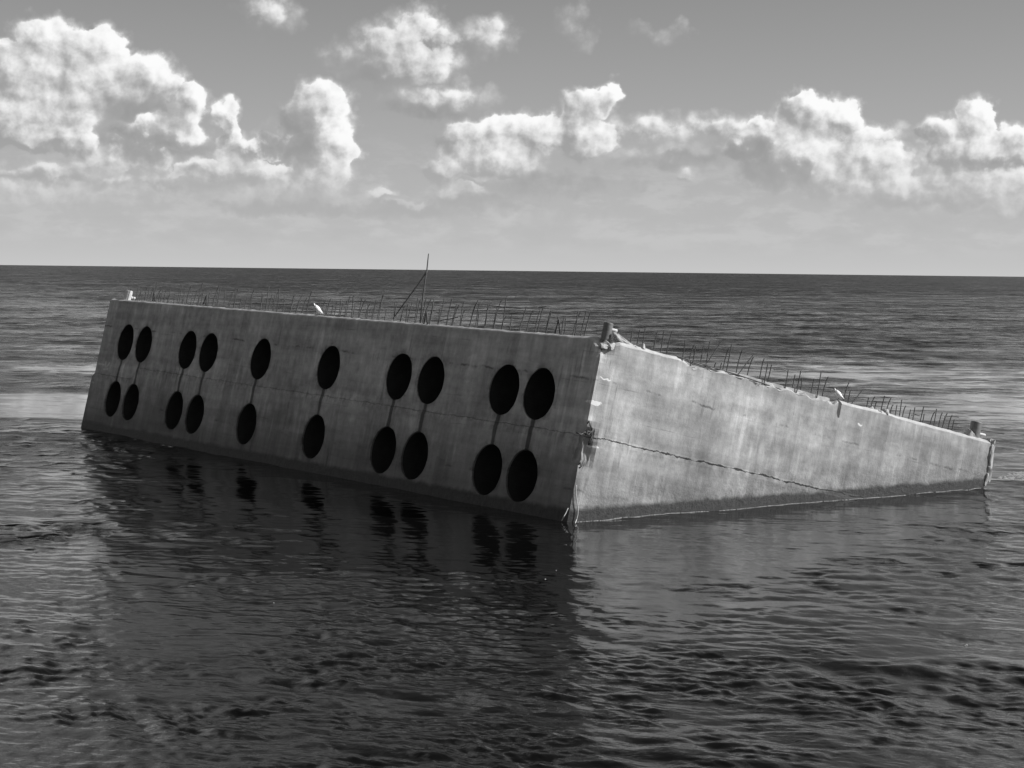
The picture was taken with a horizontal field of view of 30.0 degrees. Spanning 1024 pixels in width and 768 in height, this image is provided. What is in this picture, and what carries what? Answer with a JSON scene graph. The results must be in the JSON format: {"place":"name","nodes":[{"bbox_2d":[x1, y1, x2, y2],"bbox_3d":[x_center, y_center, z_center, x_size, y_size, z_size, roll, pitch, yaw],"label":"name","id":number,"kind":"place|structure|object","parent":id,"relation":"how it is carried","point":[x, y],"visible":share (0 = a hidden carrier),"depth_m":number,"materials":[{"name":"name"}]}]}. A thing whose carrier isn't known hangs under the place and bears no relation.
{"place":"outdoors","nodes":[
{"label":"outdoors","id":0,"kind":"place"},
{"bbox_2d":[0,265,1023,767],"bbox_3d":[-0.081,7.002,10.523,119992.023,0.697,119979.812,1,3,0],"label":"water","id":1,"kind":"structure","parent":0,"point":[168,607],"depth_m":46.57,"materials":[{"name":"black liquid"}]},
{"bbox_2d":[81,254,995,521],"bbox_3d":[-1.502,2.155,79.194,18.681,11.518,38.632,14,-4,-35],"label":"concrete caisson","id":2,"kind":"object","parent":1,"relation":"in","point":[538,424],"visible":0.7,"depth_m":64.91,"materials":[{"name":"concrete"}]},
{"bbox_2d":[312,303,322,314],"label":"gull","id":3,"kind":"object","parent":2,"relation":"on","point":[317,309],"visible":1,"depth_m":73.58,"materials":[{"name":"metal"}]},
{"bbox_2d":[575,485,578,523],"bbox_3d":[1.934,3.643,57.961,0.093,1.115,0.605,1,3,10],"label":"rope","id":4,"kind":"object","parent":2,"relation":"hanging from","point":[577,504],"visible":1,"depth_m":58.18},
{"bbox_2d":[834,388,843,398],"bbox_3d":[10.995,0.340,64.439,0.390,0.395,0.236,2,4,20],"label":"gull","id":5,"kind":"object","parent":2,"relation":"on","point":[839,394],"visible":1,"depth_m":64.36,"materials":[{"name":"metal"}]},
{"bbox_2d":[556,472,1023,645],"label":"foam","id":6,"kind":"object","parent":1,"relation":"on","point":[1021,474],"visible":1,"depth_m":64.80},
{"bbox_2d":[0,0,1023,276],"label":"sky","id":7,"kind":"structure","parent":0,"point":[832,137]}
]}

